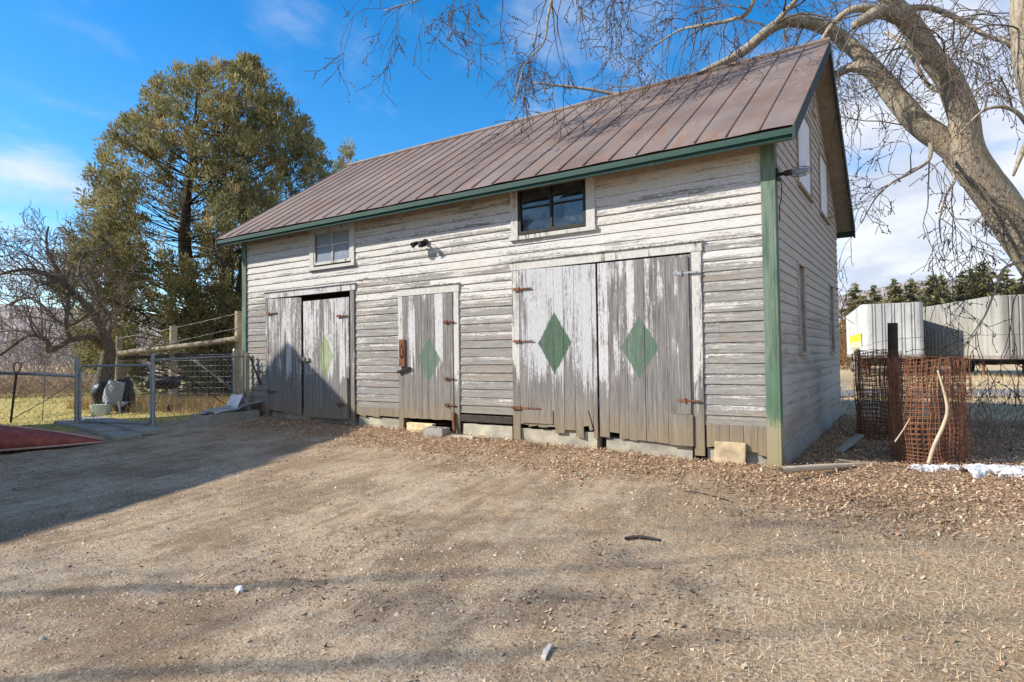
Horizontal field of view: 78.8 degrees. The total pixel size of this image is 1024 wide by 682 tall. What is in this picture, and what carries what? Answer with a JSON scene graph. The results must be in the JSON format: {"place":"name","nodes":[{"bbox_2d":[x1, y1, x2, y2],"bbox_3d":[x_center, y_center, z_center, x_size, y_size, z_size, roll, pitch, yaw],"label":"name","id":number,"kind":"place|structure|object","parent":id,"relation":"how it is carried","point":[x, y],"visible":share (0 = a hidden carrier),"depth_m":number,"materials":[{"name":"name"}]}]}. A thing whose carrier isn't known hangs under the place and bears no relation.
{"place":"outdoors","nodes":[
{"label":"outdoors","id":0,"kind":"place"},
{"bbox_2d":[0,304,215,366],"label":"hill","id":1,"kind":"structure","parent":0,"point":[4,313],"depth_m":216.93,"materials":[{"name":"brown plant"}]},
{"bbox_2d":[60,390,241,415],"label":"tall dry grass","id":2,"kind":"structure","parent":0,"point":[198,408],"depth_m":14.55,"materials":[{"name":"plant"}]},
{"bbox_2d":[448,434,478,439],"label":"stone slab","id":3,"kind":"structure","parent":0,"point":[469,437],"depth_m":9.70,"materials":[{"name":"stone"}]},
{"bbox_2d":[0,355,1023,681],"bbox_3d":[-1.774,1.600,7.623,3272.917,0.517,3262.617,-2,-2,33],"label":"ground","id":4,"kind":"structure","parent":0,"point":[202,649],"depth_m":4.18,"materials":[{"name":"brown gravel"}]},
{"bbox_2d":[0,356,79,423],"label":"chain link fence","id":5,"kind":"object","parent":4,"relation":"on","point":[75,376],"visible":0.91,"depth_m":12.35,"materials":[{"name":"metal"}]},
{"bbox_2d":[9,361,22,422],"bbox_3d":[-9.473,0.972,11.892,0.260,1.174,0.055,-1,-1,7],"label":"spade","id":6,"kind":"object","parent":5,"relation":"attached to","point":[14,389],"visible":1,"depth_m":11.89,"materials":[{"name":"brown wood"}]},
{"bbox_2d":[0,424,104,451],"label":"canoe","id":7,"kind":"object","parent":4,"relation":"on","point":[13,437],"visible":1,"depth_m":9.73,"materials":[{"name":"red plastic"}]},
{"bbox_2d":[54,419,85,426],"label":"paving slab","id":8,"kind":"structure","parent":4,"relation":"on","point":[61,422],"depth_m":12.72,"materials":[{"name":"grey concrete"}]},
{"bbox_2d":[0,355,146,399],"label":"brush thicket","id":9,"kind":"object","parent":4,"relation":"on","point":[55,386],"visible":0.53,"depth_m":21.31,"materials":[{"name":"brown plant"}]},
{"bbox_2d":[0,202,157,403],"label":"apple tree","id":10,"kind":"object","parent":4,"relation":"on","point":[104,343],"visible":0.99,"depth_m":14.84,"materials":[{"name":"brown plant"}]},
{"bbox_2d":[67,423,105,430],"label":"paving slab","id":11,"kind":"structure","parent":4,"relation":"on","point":[78,426],"depth_m":12.03,"materials":[{"name":"grey concrete"}]},
{"bbox_2d":[82,416,110,420],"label":"paving slab","id":12,"kind":"structure","parent":4,"relation":"on","point":[91,418],"depth_m":13.07,"materials":[{"name":"grey concrete"}]},
{"bbox_2d":[90,381,106,403],"bbox_3d":[-9.856,1.236,15.020,0.537,0.540,0.509,-2,-2,33],"label":"garbage bag","id":13,"kind":"object","parent":4,"relation":"on","point":[94,393],"visible":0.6,"depth_m":14.82,"materials":[{"name":"black plastic"}]},
{"bbox_2d":[90,404,111,415],"bbox_3d":[-9.306,1.559,14.101,0.395,0.240,0.291,-1,-1,1],"label":"storage tub","id":14,"kind":"object","parent":4,"relation":"on","point":[106,411],"visible":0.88,"depth_m":13.97,"materials":[{"name":"green plastic"}]},
{"bbox_2d":[82,425,122,434],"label":"paving slab","id":15,"kind":"structure","parent":4,"relation":"on","point":[96,430],"depth_m":11.40,"materials":[{"name":"grey concrete"}]},
{"bbox_2d":[0,286,209,378],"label":"brush thicket","id":16,"kind":"object","parent":4,"relation":"on","point":[64,354],"visible":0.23,"depth_m":46.31,"materials":[{"name":"brown plant"}]},
{"bbox_2d":[92,418,129,424],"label":"paving slab","id":17,"kind":"structure","parent":4,"relation":"on","point":[115,419],"depth_m":12.55,"materials":[{"name":"grey concrete"}]},
{"bbox_2d":[0,382,227,430],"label":"grass","id":18,"kind":"structure","parent":4,"relation":"on","point":[37,417],"depth_m":14.62,"materials":[{"name":"plant"}]},
{"bbox_2d":[103,379,129,412],"bbox_3d":[-9.132,1.266,14.417,0.518,0.797,0.465,-1,-1,0],"label":"plastic chair","id":19,"kind":"object","parent":4,"relation":"on","point":[115,396],"visible":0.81,"depth_m":14.23,"materials":[{"name":"white plastic"}]},
{"bbox_2d":[98,430,141,439],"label":"paving slab","id":20,"kind":"structure","parent":4,"relation":"on","point":[118,435],"depth_m":10.72,"materials":[{"name":"grey concrete"}]},
{"bbox_2d":[112,378,134,411],"bbox_3d":[-9.128,1.255,14.615,0.489,0.791,0.449,0,-1,-13],"label":"garbage bag","id":21,"kind":"object","parent":4,"relation":"on","point":[126,392],"visible":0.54,"depth_m":14.53,"materials":[{"name":"black plastic"}]},
{"bbox_2d":[107,423,146,429],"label":"paving slab","id":22,"kind":"structure","parent":4,"relation":"on","point":[123,426],"depth_m":11.75,"materials":[{"name":"grey concrete"}]},
{"bbox_2d":[125,425,167,434],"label":"paving slab","id":23,"kind":"structure","parent":4,"relation":"on","point":[146,430],"depth_m":11.12,"materials":[{"name":"grey concrete"}]},
{"bbox_2d":[144,376,180,411],"bbox_3d":[-7.954,1.209,14.179,0.706,0.800,0.520,-1,-1,0],"label":"grill","id":24,"kind":"object","parent":4,"relation":"on","point":[163,381],"visible":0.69,"depth_m":14.03,"materials":[{"name":"black metal"}]},
{"bbox_2d":[115,311,241,401],"bbox_3d":[-8.650,0.527,16.113,4.027,2.475,0.480,-1,-1,16],"label":"rail fence","id":25,"kind":"object","parent":4,"relation":"on","point":[172,347],"visible":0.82,"depth_m":16.09,"materials":[{"name":"brown wood"}]},
{"bbox_2d":[44,50,341,399],"bbox_3d":[-10.171,-3.668,20.047,8.443,11.558,7.928,-2,-2,33],"label":"cedar tree","id":26,"kind":"object","parent":4,"relation":"on","point":[241,201],"visible":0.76,"depth_m":18.60,"materials":[{"name":"green plant"}]},
{"bbox_2d":[151,349,248,425],"bbox_3d":[-6.205,0.946,12.434,0.234,1.592,1.886,-2,-2,41],"label":"chain link fence","id":27,"kind":"object","parent":4,"relation":"on","point":[153,382],"visible":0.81,"depth_m":12.39,"materials":[{"name":"metal"}]},
{"bbox_2d":[77,364,150,424],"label":"gate","id":28,"kind":"structure","parent":27,"relation":"attached to","point":[81,391],"depth_m":12.08,"materials":[{"name":"metal"}]},
{"bbox_2d":[190,410,259,426],"bbox_3d":[-5.623,1.535,12.261,0.460,0.260,1.318,-1,-2,20],"label":"trough","id":29,"kind":"object","parent":4,"relation":"on","point":[203,420],"visible":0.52,"depth_m":11.87,"materials":[{"name":"grey concrete"}]},
{"bbox_2d":[200,401,261,413],"bbox_3d":[-5.571,1.316,12.423,0.364,0.170,1.251,-1,-2,20],"label":"tarp","id":30,"kind":"object","parent":29,"relation":"on","point":[217,410],"visible":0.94,"depth_m":12.22,"materials":[{"name":"plastic"}]},
{"bbox_2d":[226,394,250,411],"bbox_3d":[-5.543,1.255,12.619,0.301,0.358,0.500,-1,-2,20],"label":"sheet metal","id":31,"kind":"object","parent":29,"relation":"on","point":[235,400],"visible":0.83,"depth_m":12.56,"materials":[{"name":"grey metal"}]},
{"bbox_2d":[235,585,243,592],"bbox_3d":[-1.658,1.511,3.794,0.057,0.035,0.052,-2,-2,33],"label":"stone","id":32,"kind":"object","parent":4,"relation":"on","point":[239,588],"visible":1,"depth_m":3.78,"materials":[{"name":"white stone"}]},
{"bbox_2d":[331,137,358,308],"bbox_3d":[-6.459,-2.948,24.113,2.488,10.180,2.410,-2,-2,33],"label":"cedar tree","id":33,"kind":"object","parent":4,"relation":"on","point":[349,153],"visible":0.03,"depth_m":24.12,"materials":[{"name":"green plant"}]},
{"bbox_2d":[407,422,435,431],"bbox_3d":[-1.532,1.481,10.499,0.580,0.200,0.100,-2,-2,33],"label":"wood block","id":34,"kind":"object","parent":4,"relation":"on","point":[414,426],"depth_m":10.48,"materials":[{"name":"beige wood"}]},
{"bbox_2d":[423,426,449,436],"bbox_3d":[-1.220,1.496,10.064,0.400,0.200,0.200,-2,-2,33],"label":"cinder block","id":35,"kind":"object","parent":4,"relation":"on","point":[437,431],"depth_m":9.98,"materials":[{"name":"grey concrete"}]},
{"bbox_2d":[0,413,1023,681],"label":"fallen leaves","id":36,"kind":"object","parent":4,"relation":"on","point":[934,495],"visible":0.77,"depth_m":6.47,"materials":[{"name":"brown plant"}]},
{"bbox_2d":[215,37,854,467],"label":"barn","id":37,"kind":"structure","parent":4,"relation":"on","point":[653,275],"depth_m":9.45,"materials":[{"name":"white wood"}]},
{"bbox_2d":[249,356,260,384],"bbox_3d":[-5.358,0.612,13.000,0.254,0.614,0.032,-1,-1,-4],"label":"iron rod","id":38,"kind":"object","parent":37,"relation":"attached to","point":[255,370],"visible":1,"depth_m":12.99,"materials":[{"name":"black metal"}]},
{"bbox_2d":[266,297,301,414],"bbox_3d":[-4.615,0.298,12.584,1.078,2.360,0.061,-2,-2,33],"label":"door","id":39,"kind":"structure","parent":37,"relation":"in","point":[284,314],"depth_m":12.56,"materials":[{"name":"grey wood"}]},
{"bbox_2d":[297,297,349,419],"bbox_3d":[-3.633,0.346,11.925,1.440,2.296,0.092,-2,-2,33],"label":"door","id":40,"kind":"structure","parent":37,"relation":"in","point":[326,322],"depth_m":11.88,"materials":[{"name":"white wood"}]},
{"bbox_2d":[308,222,361,270],"bbox_3d":[-3.359,-1.794,11.983,1.300,0.830,0.365,-2,-2,33],"label":"window","id":41,"kind":"structure","parent":37,"relation":"in","point":[334,246],"depth_m":11.86,"materials":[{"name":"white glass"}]},
{"bbox_2d":[410,239,427,247],"bbox_3d":[-1.521,-1.647,10.458,0.350,0.170,0.228,-2,-2,33],"label":"floodlight","id":42,"kind":"object","parent":37,"relation":"attached to","point":[424,243],"visible":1,"depth_m":10.43,"materials":[{"name":"metal"}]},
{"bbox_2d":[397,292,454,420],"bbox_3d":[-1.465,0.267,10.475,1.261,2.099,0.105,-2,-2,33],"label":"door","id":43,"kind":"structure","parent":37,"relation":"in","point":[426,348],"depth_m":10.47,"materials":[{"name":"white wood"}]},
{"bbox_2d":[452,413,455,433],"bbox_3d":[-0.905,1.372,10.045,0.068,0.426,0.226,0,-2,-31],"label":"pipe","id":44,"kind":"object","parent":37,"relation":"attached to","point":[454,422],"visible":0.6,"depth_m":10.09,"materials":[{"name":"metal"}]},
{"bbox_2d":[509,177,596,241],"bbox_3d":[0.656,-1.974,9.331,1.470,0.850,0.365,-2,-2,33],"label":"window","id":45,"kind":"structure","parent":37,"relation":"in","point":[568,207],"depth_m":9.21,"materials":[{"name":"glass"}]},
{"bbox_2d":[511,264,598,437],"bbox_3d":[0.587,0.150,9.145,1.433,2.494,0.061,-2,-2,33],"label":"door","id":46,"kind":"structure","parent":37,"relation":"in","point":[558,312],"depth_m":9.08,"materials":[{"name":"white wood"}]},
{"bbox_2d":[597,254,699,445],"bbox_3d":[1.811,0.128,8.336,1.433,2.474,0.061,-2,-2,33],"label":"door","id":47,"kind":"structure","parent":37,"relation":"in","point":[646,388],"depth_m":8.35,"materials":[{"name":"grey wood"}]},
{"bbox_2d":[776,165,812,221],"bbox_3d":[3.393,-1.782,7.469,0.409,0.640,0.141,-2,-2,37],"label":"caged lamp","id":48,"kind":"object","parent":37,"relation":"attached to","point":[798,171],"visible":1,"depth_m":7.47,"materials":[{"name":"metal"}]},
{"bbox_2d":[792,260,808,354],"bbox_3d":[4.146,-0.464,8.992,0.150,1.340,0.600,-2,-2,33],"label":"window","id":49,"kind":"structure","parent":37,"relation":"in","point":[801,289],"depth_m":9.18,"materials":[{"name":"grey glass"}]},
{"bbox_2d":[796,114,814,203],"bbox_3d":[4.472,-2.866,9.521,0.070,1.280,1.340,-2,-2,33],"label":"window","id":50,"kind":"structure","parent":37,"relation":"in","point":[803,139],"depth_m":9.64,"materials":[{"name":"white glass"}]},
{"bbox_2d":[811,92,816,117],"bbox_3d":[5.051,-4.112,10.453,0.070,0.640,0.380,-2,-2,33],"label":"window","id":51,"kind":"structure","parent":37,"relation":"in","point":[813,111],"depth_m":10.43,"materials":[{"name":"grey glass"}]},
{"bbox_2d":[818,148,830,225],"bbox_3d":[5.687,-2.788,11.355,0.070,1.180,1.140,-2,-2,33],"label":"window","id":52,"kind":"structure","parent":37,"relation":"in","point":[823,173],"depth_m":11.36,"materials":[{"name":"white glass"}]},
{"bbox_2d":[828,283,836,353],"bbox_3d":[6.066,-0.418,11.894,0.150,1.340,0.600,-2,-2,33],"label":"window","id":53,"kind":"structure","parent":37,"relation":"in","point":[831,287],"depth_m":12.07,"materials":[{"name":"grey glass"}]},
{"bbox_2d":[541,643,551,660],"bbox_3d":[0.160,1.464,2.935,0.028,0.020,0.131,-1,-1,18],"label":"wood chip","id":54,"kind":"object","parent":4,"relation":"on","point":[547,649],"visible":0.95,"depth_m":2.92,"materials":[{"name":"white wood"}]},
{"bbox_2d":[624,535,661,540],"bbox_3d":[0.984,1.480,4.686,0.272,0.028,0.065,-1,-1,10],"label":"twig","id":55,"kind":"object","parent":4,"relation":"on","point":[638,537],"visible":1,"depth_m":4.69,"materials":[{"name":"brown wood"}]},
{"bbox_2d":[304,0,1023,432],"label":"maple tree","id":56,"kind":"object","parent":4,"relation":"on","point":[1016,20],"visible":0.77,"depth_m":9.92,"materials":[{"name":"brown plant"}]},
{"bbox_2d":[684,491,732,501],"bbox_3d":[1.913,1.497,6.023,0.075,0.020,0.551,0,-2,-38],"label":"twig","id":57,"kind":"object","parent":4,"relation":"on","point":[707,494],"visible":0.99,"depth_m":6.09,"materials":[{"name":"brown wood"}]},
{"bbox_2d":[714,441,746,464],"bbox_3d":[2.693,1.389,7.698,0.380,0.276,0.101,-2,-2,33],"label":"stone slab","id":58,"kind":"object","parent":4,"relation":"on","point":[735,452],"depth_m":7.68,"materials":[{"name":"beige stone"}]},
{"bbox_2d":[487,0,1023,353],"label":"maple tree","id":59,"kind":"object","parent":4,"relation":"on","point":[931,133],"visible":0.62,"depth_m":12.18,"materials":[{"name":"brown plant"}]},
{"bbox_2d":[778,463,890,472],"bbox_3d":[3.662,1.419,7.041,1.612,0.114,0.090,0,-2,-21],"label":"dead branch","id":60,"kind":"object","parent":4,"relation":"on","point":[799,468],"visible":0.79,"depth_m":6.93,"materials":[{"name":"beige wood"}]},
{"bbox_2d":[836,434,863,452],"bbox_3d":[4.654,1.411,8.591,0.684,0.196,0.110,0,-2,-39],"label":"board","id":61,"kind":"object","parent":4,"relation":"on","point":[850,442],"visible":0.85,"depth_m":8.56,"materials":[{"name":"grey wood"}]},
{"bbox_2d":[838,283,875,364],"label":"spruce tree","id":62,"kind":"object","parent":4,"relation":"on","point":[852,306],"visible":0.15,"depth_m":61.82,"materials":[{"name":"green plant"}]},
{"bbox_2d":[836,459,900,465],"bbox_3d":[4.185,1.429,7.354,0.760,0.108,0.139,-1,-1,-1],"label":"dead branch","id":63,"kind":"object","parent":4,"relation":"on","point":[842,461],"visible":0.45,"depth_m":7.32,"materials":[{"name":"brown wood"}]},
{"bbox_2d":[838,292,902,369],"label":"brush thicket","id":64,"kind":"object","parent":4,"relation":"on","point":[842,357],"visible":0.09,"depth_m":46.70,"materials":[{"name":"brown plant"}]},
{"bbox_2d":[863,283,883,303],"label":"spruce tree","id":65,"kind":"object","parent":4,"relation":"on","point":[873,296],"visible":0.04,"depth_m":63.87,"materials":[{"name":"green plant"}]},
{"bbox_2d":[851,349,901,440],"bbox_3d":[5.650,0.820,9.621,0.668,1.404,0.649,-2,-2,33],"label":"wire roll","id":66,"kind":"object","parent":4,"relation":"on","point":[860,406],"visible":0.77,"depth_m":9.52,"materials":[{"name":"black metal"}]},
{"bbox_2d":[846,302,925,375],"bbox_3d":[21.400,0.081,36.247,2.750,3.750,11.550,-1,-2,25],"label":"semi trailer","id":67,"kind":"object","parent":4,"relation":"on","point":[866,325],"visible":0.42,"depth_m":31.23,"materials":[{"name":"metal"}]},
{"bbox_2d":[881,279,909,364],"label":"spruce tree","id":68,"kind":"object","parent":4,"relation":"on","point":[891,292],"visible":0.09,"depth_m":59.94,"materials":[{"name":"green plant"}]},
{"bbox_2d":[898,278,926,301],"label":"spruce tree","id":69,"kind":"object","parent":4,"relation":"on","point":[910,291],"visible":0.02,"depth_m":60.81,"materials":[{"name":"green plant"}]},
{"bbox_2d":[886,356,972,464],"bbox_3d":[5.198,0.845,7.770,0.907,1.380,0.879,-2,-2,33],"label":"wire roll","id":70,"kind":"object","parent":4,"relation":"on","point":[901,447],"visible":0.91,"depth_m":7.58,"materials":[{"name":"brown metal"}]},
{"bbox_2d":[894,418,909,441],"bbox_3d":[4.646,1.060,7.416,0.245,0.277,0.017,0,-1,-16],"label":"dead branch","id":71,"kind":"object","parent":70,"relation":"in","point":[902,431],"visible":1,"depth_m":7.41,"materials":[{"name":"beige wood"}]},
{"bbox_2d":[840,370,1023,423],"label":"straw","id":72,"kind":"object","parent":4,"relation":"on","point":[999,398],"visible":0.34,"depth_m":17.40,"materials":[{"name":"beige plant"}]},
{"bbox_2d":[905,464,960,471],"bbox_3d":[4.722,1.442,6.923,0.736,0.152,0.283,-1,-1,0],"label":"snow patch","id":73,"kind":"object","parent":4,"relation":"on","point":[932,466],"visible":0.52,"depth_m":6.87,"materials":[{"name":"white snow"}]},
{"bbox_2d":[926,370,948,463],"bbox_3d":[4.994,0.894,7.333,0.320,1.094,0.104,0,-1,-18],"label":"dead branch","id":74,"kind":"object","parent":4,"relation":"on","point":[935,442],"visible":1,"depth_m":7.31,"materials":[{"name":"beige wood"}]},
{"bbox_2d":[853,323,1023,432],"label":"wire fence","id":75,"kind":"object","parent":4,"relation":"on","point":[892,332],"visible":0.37,"depth_m":9.87,"materials":[{"name":"brown metal"}]},
{"bbox_2d":[899,274,981,365],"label":"spruce tree","id":76,"kind":"object","parent":4,"relation":"on","point":[932,299],"visible":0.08,"depth_m":55.92,"materials":[{"name":"green plant"}]},
{"bbox_2d":[930,274,956,304],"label":"spruce tree","id":77,"kind":"object","parent":4,"relation":"on","point":[946,289],"visible":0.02,"depth_m":56.84,"materials":[{"name":"green plant"}]},
{"bbox_2d":[950,271,973,302],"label":"spruce tree","id":78,"kind":"object","parent":4,"relation":"on","point":[963,279],"visible":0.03,"depth_m":58.03,"materials":[{"name":"green plant"}]},
{"bbox_2d":[957,268,974,298],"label":"spruce tree","id":79,"kind":"object","parent":4,"relation":"on","point":[968,272],"visible":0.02,"depth_m":60.10,"materials":[{"name":"green plant"}]},
{"bbox_2d":[912,294,1023,375],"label":"semi trailer","id":80,"kind":"object","parent":4,"relation":"on","point":[1001,311],"visible":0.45,"depth_m":29.68,"materials":[{"name":"metal"}]},
{"bbox_2d":[957,261,1004,364],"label":"spruce tree","id":81,"kind":"object","parent":4,"relation":"on","point":[982,285],"visible":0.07,"depth_m":56.05,"materials":[{"name":"green plant"}]},
{"bbox_2d":[940,381,1023,440],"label":"dead brush","id":82,"kind":"object","parent":4,"relation":"on","point":[986,423],"visible":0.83,"depth_m":9.34,"materials":[{"name":"brown plant"}]},
{"bbox_2d":[959,459,1020,461],"bbox_3d":[6.064,1.478,7.698,1.055,0.040,0.032,-1,-1,0],"label":"dead branch","id":83,"kind":"object","parent":4,"relation":"on","point":[994,459],"visible":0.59,"depth_m":7.69,"materials":[{"name":"brown wood"}]},
{"bbox_2d":[959,463,1023,477],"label":"snow patch","id":84,"kind":"object","parent":4,"relation":"on","point":[979,469],"visible":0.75,"depth_m":6.58,"materials":[{"name":"white snow"}]},
{"bbox_2d":[995,270,1023,294],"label":"spruce tree","id":85,"kind":"object","parent":4,"relation":"on","point":[1013,288],"visible":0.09,"depth_m":57.71,"materials":[{"name":"green plant"}]},
{"bbox_2d":[1011,277,1023,293],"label":"spruce tree","id":86,"kind":"object","parent":4,"relation":"on","point":[1020,279],"visible":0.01,"depth_m":58.58,"materials":[{"name":"green plant"}]},
{"bbox_2d":[0,0,1023,312],"label":"sky","id":87,"kind":"structure","parent":0,"point":[68,68],"materials":[{"name":"blue"}]},
{"bbox_2d":[104,461,1023,681],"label":"dry grass","id":88,"kind":"structure","parent":0,"point":[840,632],"depth_m":3.47,"materials":[{"name":"beige plant"}]},
{"bbox_2d":[838,280,1006,328],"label":"hill","id":89,"kind":"structure","parent":0,"point":[883,291],"depth_m":301.89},
{"bbox_2d":[840,389,1023,396],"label":"road","id":90,"kind":"structure","parent":0,"point":[851,392],"depth_m":18.14,"materials":[{"name":"grey asphalt"}]}
]}

